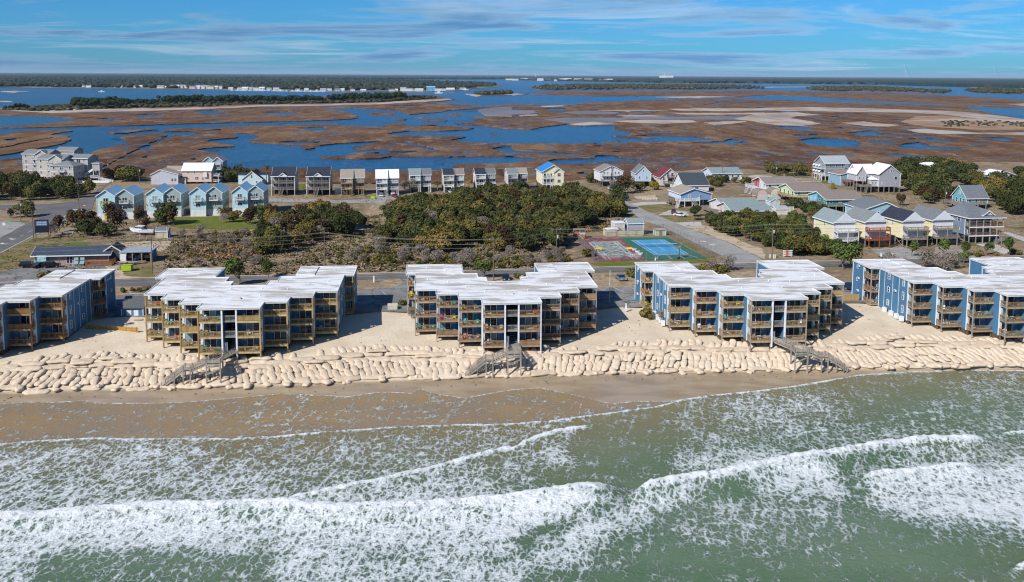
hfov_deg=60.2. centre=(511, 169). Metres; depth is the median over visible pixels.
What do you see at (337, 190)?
shed
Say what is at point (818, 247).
wax myrtle
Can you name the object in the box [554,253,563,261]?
bare shrub
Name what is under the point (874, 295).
sliding door
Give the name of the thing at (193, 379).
sandbag
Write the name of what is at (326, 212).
live oak
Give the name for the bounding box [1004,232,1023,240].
driveway
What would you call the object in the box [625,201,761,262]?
side street
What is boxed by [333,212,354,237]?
live oak
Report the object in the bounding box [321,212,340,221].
live oak
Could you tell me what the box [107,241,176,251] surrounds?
volleyball sand
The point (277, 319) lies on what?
sliding door
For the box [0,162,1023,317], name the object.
ground
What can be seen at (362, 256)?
bare shrub
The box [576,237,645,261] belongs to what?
worn red court
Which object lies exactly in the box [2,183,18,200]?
juniper
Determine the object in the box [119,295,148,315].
laundry building
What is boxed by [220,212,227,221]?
bare shrub
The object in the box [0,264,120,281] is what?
cafe parking
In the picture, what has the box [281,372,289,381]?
sandbag
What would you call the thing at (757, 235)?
wax myrtle
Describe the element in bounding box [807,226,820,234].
live oak
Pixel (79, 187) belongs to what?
live oak
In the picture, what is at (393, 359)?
sandbag
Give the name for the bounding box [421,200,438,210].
live oak
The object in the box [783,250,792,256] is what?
road barrier
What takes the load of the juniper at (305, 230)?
on the ground at (727, 189)
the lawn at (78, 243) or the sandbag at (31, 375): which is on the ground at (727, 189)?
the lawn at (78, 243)
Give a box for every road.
[0,178,116,250]
[0,256,1023,286]
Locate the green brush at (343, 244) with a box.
[161,213,629,274]
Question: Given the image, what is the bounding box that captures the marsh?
[0,90,1023,183]
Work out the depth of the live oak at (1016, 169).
451.83 m
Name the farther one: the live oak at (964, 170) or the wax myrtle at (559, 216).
the live oak at (964, 170)
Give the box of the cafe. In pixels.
[30,242,156,266]
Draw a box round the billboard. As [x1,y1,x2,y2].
[34,219,48,238]
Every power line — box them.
[6,219,1023,252]
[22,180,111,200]
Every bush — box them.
[485,253,492,256]
[625,267,634,276]
[649,181,659,189]
[941,120,1023,126]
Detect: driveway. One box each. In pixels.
[375,194,396,198]
[630,202,669,205]
[633,195,657,198]
[678,222,701,226]
[872,247,924,258]
[934,246,976,256]
[977,243,1010,253]
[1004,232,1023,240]
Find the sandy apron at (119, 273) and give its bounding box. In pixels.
[105,264,138,277]
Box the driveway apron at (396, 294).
[357,279,406,302]
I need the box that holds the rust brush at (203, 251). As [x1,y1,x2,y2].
[195,219,609,259]
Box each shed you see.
[155,227,170,237]
[335,188,340,193]
[611,221,624,230]
[623,218,643,234]
[653,228,666,235]
[752,188,767,199]
[765,197,779,205]
[766,187,780,198]
[771,205,787,214]
[783,204,793,211]
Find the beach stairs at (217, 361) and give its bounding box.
[161,348,234,385]
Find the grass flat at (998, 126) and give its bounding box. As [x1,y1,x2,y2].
[901,115,1023,129]
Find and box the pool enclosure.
[603,225,642,235]
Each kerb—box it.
[0,219,65,252]
[0,256,1000,282]
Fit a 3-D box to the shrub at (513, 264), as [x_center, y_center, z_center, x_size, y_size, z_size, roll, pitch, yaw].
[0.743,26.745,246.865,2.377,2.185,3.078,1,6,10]
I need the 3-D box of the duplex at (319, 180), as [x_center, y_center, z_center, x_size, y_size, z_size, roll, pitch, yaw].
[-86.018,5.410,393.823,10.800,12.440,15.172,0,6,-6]
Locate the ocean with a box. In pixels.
[0,370,1023,581]
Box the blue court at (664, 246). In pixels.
[632,240,685,254]
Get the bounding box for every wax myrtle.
[32,181,50,194]
[82,178,95,193]
[102,168,115,179]
[114,169,125,180]
[226,210,241,221]
[251,236,273,253]
[263,211,279,220]
[263,226,281,240]
[273,224,282,230]
[280,208,295,214]
[290,229,308,246]
[294,221,315,234]
[299,217,318,226]
[303,199,323,208]
[310,229,323,240]
[374,229,391,242]
[389,194,408,207]
[393,205,409,212]
[409,205,419,210]
[414,235,437,250]
[421,226,447,249]
[426,202,443,208]
[428,229,451,250]
[432,222,444,229]
[437,198,453,204]
[439,210,453,217]
[439,215,458,225]
[443,224,464,235]
[447,202,462,207]
[447,218,462,224]
[448,193,464,199]
[448,232,456,243]
[451,229,466,247]
[452,215,467,220]
[453,197,471,203]
[458,210,472,216]
[464,218,483,240]
[466,193,473,200]
[470,199,486,208]
[482,230,501,247]
[483,195,494,205]
[491,236,506,251]
[497,184,514,193]
[502,214,515,219]
[513,235,521,247]
[519,193,534,201]
[520,200,535,207]
[520,219,532,228]
[530,218,547,227]
[539,185,552,193]
[545,219,570,240]
[552,185,559,191]
[556,214,573,227]
[559,200,570,205]
[559,209,574,215]
[560,190,571,198]
[586,173,593,182]
[586,204,595,210]
[587,196,604,204]
[590,196,605,201]
[591,191,607,196]
[594,201,611,215]
[605,198,618,212]
[608,199,625,216]
[613,204,628,215]
[713,180,721,186]
[724,214,740,219]
[739,223,754,238]
[740,217,752,221]
[743,208,756,217]
[744,177,751,182]
[751,230,762,240]
[762,213,779,219]
[764,160,776,171]
[775,223,783,231]
[776,219,786,226]
[777,163,788,170]
[782,237,806,254]
[787,221,801,227]
[790,162,805,173]
[791,234,805,252]
[794,163,807,175]
[801,230,819,244]
[802,241,815,252]
[811,241,824,254]
[909,171,930,179]
[968,169,984,177]
[970,176,987,184]
[979,179,997,188]
[987,184,1005,196]
[990,175,1008,188]
[1018,198,1023,213]
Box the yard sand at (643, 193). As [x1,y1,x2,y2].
[634,191,660,195]
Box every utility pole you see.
[28,211,33,242]
[150,237,155,272]
[324,231,324,265]
[489,238,497,280]
[553,228,560,262]
[769,223,774,257]
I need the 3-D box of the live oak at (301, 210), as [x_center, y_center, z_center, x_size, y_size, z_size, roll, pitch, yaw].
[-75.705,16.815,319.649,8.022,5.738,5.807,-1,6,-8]
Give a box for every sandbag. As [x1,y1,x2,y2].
[0,364,19,367]
[0,367,16,372]
[0,370,10,379]
[0,378,11,385]
[0,384,23,390]
[5,371,18,378]
[11,376,24,384]
[12,371,23,378]
[15,366,41,371]
[19,361,45,366]
[21,378,32,386]
[22,370,32,379]
[22,389,50,394]
[26,378,38,386]
[27,372,35,377]
[33,369,45,377]
[34,375,48,385]
[38,377,53,388]
[40,370,52,378]
[42,364,64,369]
[46,358,70,363]
[48,379,58,386]
[52,368,65,378]
[53,378,64,386]
[61,367,72,377]
[61,374,76,384]
[65,364,88,367]
[67,368,77,376]
[69,377,80,386]
[70,358,94,361]
[70,360,93,364]
[76,385,100,390]
[80,368,91,376]
[82,373,95,384]
[88,361,115,367]
[90,376,99,385]
[94,359,110,361]
[94,366,104,375]
[98,356,120,359]
[98,378,106,387]
[101,367,109,375]
[104,375,113,383]
[108,368,115,376]
[110,357,138,363]
[111,374,120,382]
[114,364,134,368]
[117,377,124,385]
[118,367,126,376]
[123,375,132,384]
[125,386,150,391]
[126,367,134,376]
[130,377,138,384]
[133,361,160,367]
[134,359,158,362]
[134,367,141,375]
[138,377,143,386]
[141,368,146,376]
[143,375,151,385]
[144,367,152,376]
[149,374,157,383]
[154,361,177,366]
[157,365,178,368]
[157,383,177,388]
[158,368,165,376]
[158,376,163,382]
[165,369,171,375]
[176,377,182,383]
[176,383,201,388]
[177,360,198,364]
[184,374,189,383]
[188,374,196,382]
[196,374,202,383]
[197,369,203,375]
[202,366,218,370]
[202,374,209,382]
[202,380,230,386]
[221,361,237,366]
[221,366,230,377]
[225,360,248,363]
[227,362,249,368]
[229,366,234,373]
[230,373,235,382]
[231,382,253,388]
[234,366,241,376]
[237,373,242,382]
[242,373,249,382]
[247,360,267,364]
[248,364,256,373]
[249,356,271,359]
[249,373,255,381]
[250,364,273,369]
[255,373,260,381]
[257,378,281,383]
[261,374,268,382]
[266,359,289,363]
[266,371,276,379]
[267,365,274,372]
[274,360,298,366]
[274,366,281,372]
[275,371,282,380]
[279,364,287,373]
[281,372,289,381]
[282,377,310,383]
[285,365,292,371]
[287,371,294,379]
[290,357,314,361]
[291,365,300,372]
[297,363,304,371]
[300,362,320,365]
[301,369,308,377]
[303,359,325,363]
[307,370,316,379]
[309,364,316,370]
[311,379,333,383]
[314,355,339,360]
[314,370,323,378]
[320,369,329,378]
[322,362,331,369]
[325,360,346,364]
[327,370,333,377]
[330,361,337,369]
[332,369,340,376]
[332,375,360,381]
[336,361,343,370]
[337,352,363,357]
[343,368,353,375]
[345,358,368,362]
[350,365,358,375]
[359,369,365,375]
[361,374,384,379]
[363,352,383,356]
[363,366,371,375]
[367,348,387,351]
[368,356,391,361]
[370,367,377,375]
[376,365,384,373]
[383,366,390,373]
[385,351,404,355]
[385,373,408,378]
[387,362,393,368]
[391,357,412,361]
[395,365,403,373]
[400,365,407,374]
[405,350,429,355]
[407,364,415,375]
[408,374,432,380]
[413,358,429,361]
[415,354,431,357]
[415,365,420,373]
[419,367,428,376]
[426,366,432,375]
[428,352,449,357]
[429,357,454,362]
[432,367,438,374]
[437,365,443,373]
[438,373,461,379]
[444,364,451,373]
[450,354,468,357]
[451,366,456,373]
[455,358,477,362]
[457,365,462,373]
[460,355,481,358]
[462,372,484,378]
[468,351,493,356]
[488,365,494,373]
[494,363,501,374]
[494,372,506,377]
[500,355,518,360]
[500,363,506,372]
[509,370,533,377]
[512,365,518,372]
[518,363,525,374]
[522,351,537,354]
[522,354,541,359]
[531,369,556,376]
[538,352,559,355]
[543,354,561,358]
[557,350,570,354]
[559,371,581,376]
[564,354,582,356]
[566,350,586,353]
[579,348,599,353]
[582,370,603,375]
[584,351,604,355]
[596,345,619,350]
[604,351,624,356]
[617,346,642,351]
[627,348,645,352]
[635,368,651,372]
[642,345,660,349]
[645,349,667,354]
[655,368,678,372]
[661,345,679,349]
[666,348,687,352]
[670,346,690,349]
[678,366,703,371]
[684,345,705,350]
[687,350,711,355]
[704,367,723,371]
[705,347,730,351]
[712,351,730,354]
[714,348,733,351]
[727,347,747,351]
[747,345,769,351]
[747,366,767,370]
[757,351,776,357]
[770,348,785,352]
[771,365,789,369]
[790,364,814,370]
[793,344,812,347]
[813,345,827,348]
[815,348,837,351]
[815,364,835,369]
[827,343,848,346]
[832,346,855,350]
[845,362,859,367]
[846,340,866,344]
[856,347,874,351]
[859,363,881,367]
[866,340,887,345]
[869,344,894,349]
[881,337,902,341]
[886,335,904,338]
[889,342,915,347]
[894,340,915,343]
[907,363,926,368]
[915,343,932,346]
[916,340,937,343]
[924,362,950,368]
[928,341,949,346]
[936,344,956,348]
[950,341,971,344]
[951,364,970,368]
[957,345,979,348]
[968,360,993,366]
[971,340,991,344]
[976,343,1001,348]
[993,340,1015,344]
[994,361,1016,366]
[1000,344,1017,348]
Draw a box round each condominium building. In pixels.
[0,269,115,354]
[144,265,357,360]
[406,262,597,353]
[634,260,844,350]
[852,257,1023,345]
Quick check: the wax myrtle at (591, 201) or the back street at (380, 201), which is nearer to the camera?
the wax myrtle at (591, 201)
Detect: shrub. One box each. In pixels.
[36,272,45,277]
[49,220,58,235]
[176,228,186,235]
[188,251,196,256]
[192,257,202,266]
[194,224,206,233]
[195,232,203,240]
[207,236,216,240]
[218,233,227,243]
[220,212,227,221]
[225,232,236,240]
[240,227,249,233]
[240,249,251,257]
[241,238,251,246]
[247,256,258,263]
[270,217,282,225]
[315,225,324,236]
[353,246,361,252]
[358,254,365,261]
[365,255,371,261]
[371,235,386,246]
[373,243,384,252]
[397,246,409,259]
[398,299,406,305]
[399,180,406,189]
[403,244,411,251]
[405,179,418,191]
[407,307,414,317]
[411,242,426,253]
[421,248,429,255]
[424,209,437,218]
[429,250,443,260]
[449,252,456,259]
[454,253,466,263]
[461,247,474,262]
[477,216,487,222]
[492,254,502,261]
[504,245,515,257]
[510,261,517,266]
[513,273,521,277]
[517,260,525,265]
[522,253,533,263]
[534,255,542,261]
[540,248,549,257]
[551,246,560,254]
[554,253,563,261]
[559,246,565,254]
[563,254,570,260]
[582,248,596,255]
[639,307,653,319]
[658,308,663,318]
[704,260,716,268]
[715,268,724,273]
[718,254,736,267]
[721,265,729,271]
[882,251,894,257]
[916,246,939,266]
[937,249,961,264]
[939,259,953,270]
[972,250,983,254]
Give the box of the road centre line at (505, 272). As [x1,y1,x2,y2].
[129,258,1023,282]
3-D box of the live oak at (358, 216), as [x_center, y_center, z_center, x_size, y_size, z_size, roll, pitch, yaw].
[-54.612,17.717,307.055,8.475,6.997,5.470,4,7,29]
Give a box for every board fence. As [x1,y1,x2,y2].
[85,324,138,332]
[843,294,858,300]
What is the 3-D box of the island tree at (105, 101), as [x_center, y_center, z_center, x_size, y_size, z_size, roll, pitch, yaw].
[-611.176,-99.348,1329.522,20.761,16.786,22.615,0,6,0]
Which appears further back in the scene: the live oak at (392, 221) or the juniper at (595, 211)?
the juniper at (595, 211)
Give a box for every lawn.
[0,237,89,269]
[62,241,90,245]
[124,259,154,276]
[170,216,255,229]
[297,184,305,189]
[638,204,675,211]
[662,215,700,221]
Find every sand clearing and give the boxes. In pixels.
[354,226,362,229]
[366,204,393,216]
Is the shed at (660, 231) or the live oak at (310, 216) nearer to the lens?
the shed at (660, 231)
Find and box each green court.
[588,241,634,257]
[621,237,707,259]
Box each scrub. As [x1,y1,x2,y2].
[2,95,436,110]
[474,89,512,94]
[532,83,763,89]
[806,85,951,92]
[964,87,1023,93]
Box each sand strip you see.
[115,286,141,294]
[233,282,266,284]
[381,278,402,287]
[478,273,634,287]
[724,271,834,277]
[944,268,968,274]
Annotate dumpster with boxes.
[121,264,132,270]
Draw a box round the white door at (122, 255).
[120,253,125,261]
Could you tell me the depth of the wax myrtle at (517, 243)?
271.60 m
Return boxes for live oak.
[0,174,10,177]
[9,182,18,195]
[10,170,29,179]
[11,200,35,216]
[17,181,31,195]
[17,185,36,197]
[18,174,32,183]
[26,176,47,183]
[30,171,43,179]
[31,185,46,198]
[43,182,52,191]
[49,183,61,188]
[52,183,67,194]
[53,174,65,179]
[53,178,66,183]
[54,187,73,198]
[63,175,75,182]
[63,178,74,186]
[66,182,85,196]
[73,219,98,234]
[94,221,117,235]
[110,165,122,177]
[121,166,142,181]
[153,200,176,223]
[220,167,232,175]
[223,171,235,181]
[228,170,240,180]
[238,167,252,171]
[253,221,271,236]
[255,207,269,220]
[257,203,271,210]
[271,230,293,252]
[274,213,288,228]
[292,208,312,218]
[300,207,316,217]
[304,213,315,221]
[313,204,329,219]
[320,210,330,219]
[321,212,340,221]
[322,205,338,214]
[322,220,334,232]
[330,214,355,231]
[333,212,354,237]
[334,206,352,220]
[347,210,367,223]
[371,224,393,235]
[379,202,396,216]
[386,208,411,221]
[386,219,400,239]
[392,220,422,236]
[394,233,414,243]
[395,210,421,227]
[401,232,424,251]
[409,193,419,201]
[410,199,428,211]
[411,226,439,235]
[416,214,442,226]
[417,211,432,220]
[420,192,432,199]
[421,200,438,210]
[424,206,439,218]
[427,193,442,199]
[434,202,448,213]
[441,206,460,215]
[445,196,456,200]
[451,185,464,192]
[452,224,470,240]
[462,187,481,197]
[464,205,483,218]
[465,215,482,222]
[468,228,482,241]
[471,196,490,203]
[477,181,496,188]
[479,185,492,192]
[479,192,494,197]
[481,204,497,219]
[488,216,504,226]
[494,207,514,216]
[495,195,515,207]
[496,218,520,227]
[503,198,520,211]
[503,207,524,217]
[503,230,519,243]
[504,225,515,234]
[511,181,528,188]
[514,224,525,230]
[516,214,532,220]
[516,231,540,250]
[517,188,537,194]
[517,201,530,207]
[518,191,532,199]
[522,217,543,226]
[524,208,537,218]
[530,222,550,239]
[532,192,545,199]
[532,199,542,209]
[532,211,555,220]
[540,206,562,213]
[540,225,564,244]
[541,196,560,207]
[543,191,561,197]
[545,225,568,245]
[547,208,559,214]
[550,218,572,227]
[555,181,572,193]
[557,205,572,213]
[562,214,580,227]
[563,181,580,187]
[563,194,574,200]
[564,197,577,201]
[565,198,584,210]
[567,185,577,191]
[573,191,593,197]
[573,204,597,222]
[574,210,591,225]
[576,185,590,194]
[605,190,628,201]
[609,183,622,192]
[631,181,646,190]
[689,205,701,215]
[704,210,713,225]
[706,214,724,229]
[716,218,726,232]
[717,212,732,216]
[721,219,740,235]
[725,217,746,231]
[732,212,750,219]
[751,218,760,226]
[753,226,765,233]
[761,233,773,245]
[764,229,781,242]
[770,235,785,248]
[784,197,797,206]
[786,230,808,237]
[789,213,807,221]
[797,198,808,212]
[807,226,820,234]
[808,208,819,217]
[816,237,831,253]
[828,238,842,252]
[854,181,866,189]
[890,161,910,168]
[893,156,911,163]
[896,167,911,179]
[899,165,914,177]
[900,176,919,188]
[901,164,917,173]
[905,158,920,165]
[910,178,922,186]
[911,179,929,194]
[915,164,932,172]
[919,157,936,163]
[920,192,934,201]
[921,167,936,173]
[925,177,951,189]
[927,185,939,197]
[932,162,944,168]
[932,173,951,180]
[934,175,951,185]
[935,167,949,175]
[944,186,956,191]
[946,160,959,166]
[950,162,978,169]
[950,166,966,181]
[956,164,972,182]
[957,173,977,184]
[958,168,977,174]
[985,188,1003,198]
[988,170,1006,178]
[990,172,1007,177]
[995,190,1012,209]
[999,187,1023,200]
[1000,194,1023,214]
[1006,174,1022,188]
[1006,178,1022,189]
[1012,166,1023,174]
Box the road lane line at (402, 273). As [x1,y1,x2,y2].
[3,261,846,283]
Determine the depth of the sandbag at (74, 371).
166.57 m
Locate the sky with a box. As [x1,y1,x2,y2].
[0,0,1023,77]
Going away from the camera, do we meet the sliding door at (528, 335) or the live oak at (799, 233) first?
the sliding door at (528, 335)
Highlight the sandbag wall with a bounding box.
[0,333,1023,392]
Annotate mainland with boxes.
[0,72,1023,88]
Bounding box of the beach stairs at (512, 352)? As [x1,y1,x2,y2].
[465,342,521,378]
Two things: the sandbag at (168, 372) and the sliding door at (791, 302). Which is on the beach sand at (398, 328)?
the sandbag at (168, 372)
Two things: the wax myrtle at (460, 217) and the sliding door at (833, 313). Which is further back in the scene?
the wax myrtle at (460, 217)
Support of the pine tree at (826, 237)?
on the ground at (727, 189)
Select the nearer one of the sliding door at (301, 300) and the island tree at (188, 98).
the sliding door at (301, 300)
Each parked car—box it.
[18,261,33,267]
[30,261,41,267]
[41,261,60,267]
[502,273,509,280]
[615,273,626,280]
[673,212,685,216]
[844,282,851,289]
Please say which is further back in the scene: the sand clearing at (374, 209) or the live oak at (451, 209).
the sand clearing at (374, 209)
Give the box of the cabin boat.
[130,225,155,232]
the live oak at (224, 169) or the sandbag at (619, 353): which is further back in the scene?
the live oak at (224, 169)
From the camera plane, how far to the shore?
3040.92 m
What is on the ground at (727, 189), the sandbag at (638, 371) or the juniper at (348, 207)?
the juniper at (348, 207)
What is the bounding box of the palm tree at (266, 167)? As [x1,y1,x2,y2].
[263,165,269,184]
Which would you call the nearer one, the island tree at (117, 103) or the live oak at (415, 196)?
the live oak at (415, 196)
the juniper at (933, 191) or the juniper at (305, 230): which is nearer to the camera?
the juniper at (305, 230)
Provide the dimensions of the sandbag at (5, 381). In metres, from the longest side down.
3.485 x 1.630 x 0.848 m
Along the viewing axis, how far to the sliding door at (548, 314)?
181.88 m
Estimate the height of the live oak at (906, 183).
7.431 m
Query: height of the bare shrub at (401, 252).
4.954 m
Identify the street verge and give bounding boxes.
[657,210,688,215]
[688,225,764,258]
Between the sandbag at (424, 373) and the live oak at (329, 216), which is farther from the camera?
the live oak at (329, 216)
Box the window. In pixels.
[66,256,72,262]
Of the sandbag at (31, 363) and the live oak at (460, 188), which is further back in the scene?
the live oak at (460, 188)
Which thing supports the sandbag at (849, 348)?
on the beach sand at (398, 328)
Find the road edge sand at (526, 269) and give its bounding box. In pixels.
[4,255,1023,282]
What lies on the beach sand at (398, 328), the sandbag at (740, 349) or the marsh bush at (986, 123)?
the sandbag at (740, 349)
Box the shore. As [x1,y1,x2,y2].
[3,82,500,91]
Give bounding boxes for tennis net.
[642,243,677,246]
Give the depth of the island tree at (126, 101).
1370.42 m
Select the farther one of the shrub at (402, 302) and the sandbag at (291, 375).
the shrub at (402, 302)
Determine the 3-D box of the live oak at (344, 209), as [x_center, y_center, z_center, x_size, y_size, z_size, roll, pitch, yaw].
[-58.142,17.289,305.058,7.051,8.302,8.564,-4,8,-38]
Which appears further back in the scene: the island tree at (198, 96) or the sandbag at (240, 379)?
the island tree at (198, 96)
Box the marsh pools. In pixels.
[0,90,1023,174]
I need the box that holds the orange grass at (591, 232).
[569,220,605,234]
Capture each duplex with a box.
[95,185,144,219]
[145,183,189,217]
[188,182,229,216]
[231,181,268,214]
[270,167,298,196]
[305,167,332,195]
[340,169,364,195]
[375,169,398,195]
[408,168,431,192]
[441,168,464,192]
[473,168,495,187]
[504,167,527,184]
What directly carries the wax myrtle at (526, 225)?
on the ground at (727, 189)
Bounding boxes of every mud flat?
[478,107,513,116]
[504,110,536,114]
[546,118,623,125]
[561,111,618,113]
[622,114,739,119]
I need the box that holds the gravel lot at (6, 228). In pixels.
[0,221,24,237]
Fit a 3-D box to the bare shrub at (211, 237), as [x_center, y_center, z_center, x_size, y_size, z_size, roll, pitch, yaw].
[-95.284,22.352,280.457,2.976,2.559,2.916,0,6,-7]
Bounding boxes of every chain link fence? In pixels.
[575,228,654,261]
[594,248,710,260]
[656,224,710,251]
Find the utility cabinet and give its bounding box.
[387,303,397,309]
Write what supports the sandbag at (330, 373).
on the sandbag at (345, 378)
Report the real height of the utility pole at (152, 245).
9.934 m
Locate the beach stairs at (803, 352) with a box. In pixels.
[773,336,847,373]
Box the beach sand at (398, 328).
[0,293,1023,403]
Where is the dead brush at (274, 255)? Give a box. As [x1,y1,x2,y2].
[163,211,625,274]
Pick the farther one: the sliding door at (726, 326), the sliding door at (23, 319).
the sliding door at (726, 326)
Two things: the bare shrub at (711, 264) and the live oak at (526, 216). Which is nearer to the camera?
the bare shrub at (711, 264)
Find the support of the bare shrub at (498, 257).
on the ground at (727, 189)
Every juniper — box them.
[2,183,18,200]
[7,208,13,217]
[53,215,68,231]
[66,209,84,228]
[78,208,96,220]
[88,216,101,233]
[102,201,115,215]
[106,207,126,227]
[133,206,143,222]
[141,214,150,228]
[167,206,177,224]
[216,206,231,217]
[241,208,251,222]
[242,208,255,223]
[266,204,277,210]
[279,212,296,227]
[286,223,297,233]
[292,203,306,211]
[295,211,306,223]
[299,225,316,241]
[316,218,329,234]
[336,203,352,210]
[396,212,406,226]
[474,192,483,200]
[480,221,492,244]
[490,223,509,235]
[499,201,510,208]
[503,232,517,246]
[508,188,521,200]
[525,205,537,211]
[544,198,554,206]
[592,209,599,222]
[616,173,634,190]
[896,193,905,205]
[916,187,930,198]
[928,188,937,201]
[938,189,946,198]
[942,192,950,203]
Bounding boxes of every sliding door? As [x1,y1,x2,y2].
[19,302,31,308]
[20,315,32,324]
[20,330,33,340]
[51,296,63,305]
[51,309,64,319]
[52,324,64,334]
[92,291,95,301]
[93,305,96,315]
[97,277,104,286]
[97,290,105,299]
[98,303,105,312]
[151,296,163,303]
[151,308,163,318]
[152,323,164,332]
[167,300,180,308]
[168,313,178,322]
[168,328,181,337]
[185,305,197,313]
[185,318,196,325]
[186,333,197,343]
[203,310,215,318]
[203,323,216,333]
[204,339,216,349]
[246,309,258,314]
[246,323,258,332]
[247,338,259,348]
[273,303,285,311]
[274,316,286,326]
[274,331,286,341]
[299,298,311,305]
[299,310,311,320]
[300,325,311,334]
[323,293,335,300]
[324,305,335,314]
[324,319,335,328]
[346,276,353,282]
[346,287,353,294]
[347,301,353,307]
[408,275,414,281]
[408,286,414,293]
[408,300,414,306]
[418,291,428,298]
[418,303,429,312]
[418,317,429,326]
[439,295,450,303]
[439,308,450,317]
[439,322,450,329]
[461,300,472,307]
[461,312,472,322]
[461,327,472,337]
[484,305,496,312]
[484,318,496,327]
[484,333,496,342]
[525,304,537,312]
[525,317,537,326]
[525,332,536,339]
[544,325,556,335]
[545,298,556,306]
[545,311,556,320]
[563,293,574,300]
[563,305,574,312]
[563,320,574,329]
[581,288,592,293]
[581,300,591,309]
[581,314,591,321]
[641,282,648,289]
[669,299,680,307]
[670,313,680,322]
[671,287,680,294]
[695,291,706,299]
[696,318,705,327]
[697,304,706,313]
[721,308,732,317]
[721,322,732,332]
[722,296,733,303]
[749,313,761,322]
[749,327,760,337]
[750,300,761,308]
[788,313,799,322]
[788,327,799,336]
[789,300,800,307]
[802,321,811,328]
[803,295,812,302]
[803,307,812,314]
[815,302,824,310]
[815,316,823,324]
[818,290,824,297]
[827,297,835,305]
[827,310,835,319]
[864,279,870,287]
[864,291,869,299]
[865,267,870,274]
[872,292,876,302]
[873,280,876,289]
[909,308,919,318]
[910,283,920,291]
[910,295,920,304]
[938,313,948,322]
[939,287,950,295]
[939,299,949,306]
[968,318,979,327]
[969,304,980,313]
[970,291,981,299]
[1001,308,1013,318]
[1001,323,1012,332]
[1002,295,1013,304]
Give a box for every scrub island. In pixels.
[529,85,761,89]
[806,88,951,92]
[964,90,1023,93]
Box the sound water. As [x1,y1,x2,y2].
[0,72,1023,174]
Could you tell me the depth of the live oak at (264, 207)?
326.52 m
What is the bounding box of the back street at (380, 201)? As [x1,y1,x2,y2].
[269,198,385,203]
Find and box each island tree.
[13,103,23,106]
[71,99,90,105]
[88,99,101,105]
[99,98,110,105]
[105,96,116,99]
[110,100,123,108]
[118,98,131,105]
[137,99,147,102]
[156,95,166,101]
[166,95,179,101]
[183,95,197,101]
[190,95,201,100]
[201,96,213,100]
[209,95,221,101]
[225,94,243,103]
[238,96,249,101]
[250,97,257,103]
[263,95,274,100]
[280,96,289,100]
[293,95,302,100]
[314,96,323,100]
[326,95,337,99]
[334,94,353,99]
[354,94,362,98]
[362,94,371,99]
[366,93,377,98]
[379,93,390,98]
[385,94,394,98]
[386,92,402,97]
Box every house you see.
[150,166,188,183]
[181,163,222,183]
[202,155,227,180]
[238,169,270,184]
[426,86,434,90]
[536,162,563,187]
[593,163,623,186]
[631,163,653,185]
[653,166,676,186]
[662,184,712,207]
[670,172,709,190]
[701,197,757,212]
[702,167,742,179]
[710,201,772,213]
[744,176,798,193]
[777,183,830,199]
[803,190,861,211]
[812,155,849,180]
[812,207,858,243]
[828,168,854,186]
[844,196,898,213]
[846,162,901,193]
[846,206,890,248]
[880,206,928,247]
[912,205,957,246]
[920,162,935,166]
[944,185,989,208]
[945,202,1008,243]
[984,169,1015,177]
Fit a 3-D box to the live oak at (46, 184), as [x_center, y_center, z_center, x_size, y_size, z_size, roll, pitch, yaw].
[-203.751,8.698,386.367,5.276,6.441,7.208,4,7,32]
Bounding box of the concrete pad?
[748,175,771,177]
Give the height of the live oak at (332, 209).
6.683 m
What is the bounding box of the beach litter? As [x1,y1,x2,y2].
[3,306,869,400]
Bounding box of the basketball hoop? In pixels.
[675,245,681,258]
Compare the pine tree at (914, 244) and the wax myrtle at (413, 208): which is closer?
the pine tree at (914, 244)
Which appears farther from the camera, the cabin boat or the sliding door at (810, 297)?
the cabin boat
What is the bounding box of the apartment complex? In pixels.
[21,147,98,179]
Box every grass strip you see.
[590,259,709,266]
[671,236,716,261]
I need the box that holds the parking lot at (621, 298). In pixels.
[103,282,866,316]
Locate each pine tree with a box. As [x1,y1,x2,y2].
[222,257,244,284]
[260,257,272,276]
[474,258,492,276]
[741,221,754,241]
[757,221,766,228]
[763,222,776,232]
[797,217,807,223]
[802,203,808,215]
[803,223,812,228]
[807,206,815,212]
[820,234,833,241]
[829,239,842,252]
[831,242,857,269]
[843,240,862,268]
[909,240,919,254]
[937,237,950,252]
[958,251,970,262]
[961,241,970,253]
[984,241,994,253]
[1004,237,1014,255]
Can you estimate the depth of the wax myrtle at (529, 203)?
330.77 m
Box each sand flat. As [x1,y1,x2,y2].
[1,91,27,92]
[1,105,259,112]
[251,99,452,105]
[519,114,537,116]
[541,105,562,106]
[572,122,610,124]
[599,110,667,111]
[617,120,694,123]
[619,115,656,116]
[672,96,723,97]
[672,108,763,110]
[676,112,764,114]
[706,121,745,124]
[736,112,820,125]
[753,107,1023,121]
[843,121,898,125]
[910,129,1023,134]
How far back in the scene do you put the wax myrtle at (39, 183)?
381.25 m
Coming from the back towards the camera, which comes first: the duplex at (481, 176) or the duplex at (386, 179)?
the duplex at (481, 176)
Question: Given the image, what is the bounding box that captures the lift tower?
[75,162,113,182]
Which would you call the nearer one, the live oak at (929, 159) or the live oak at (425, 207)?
the live oak at (425, 207)
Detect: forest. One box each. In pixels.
[0,73,1023,87]
[0,76,496,89]
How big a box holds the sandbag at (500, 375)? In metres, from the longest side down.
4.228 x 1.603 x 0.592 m
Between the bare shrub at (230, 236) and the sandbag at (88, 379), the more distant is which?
the bare shrub at (230, 236)
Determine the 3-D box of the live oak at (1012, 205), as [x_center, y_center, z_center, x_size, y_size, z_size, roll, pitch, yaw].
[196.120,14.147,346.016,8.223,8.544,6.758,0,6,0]
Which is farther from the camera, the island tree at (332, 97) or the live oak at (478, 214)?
the island tree at (332, 97)
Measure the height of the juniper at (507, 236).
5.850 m

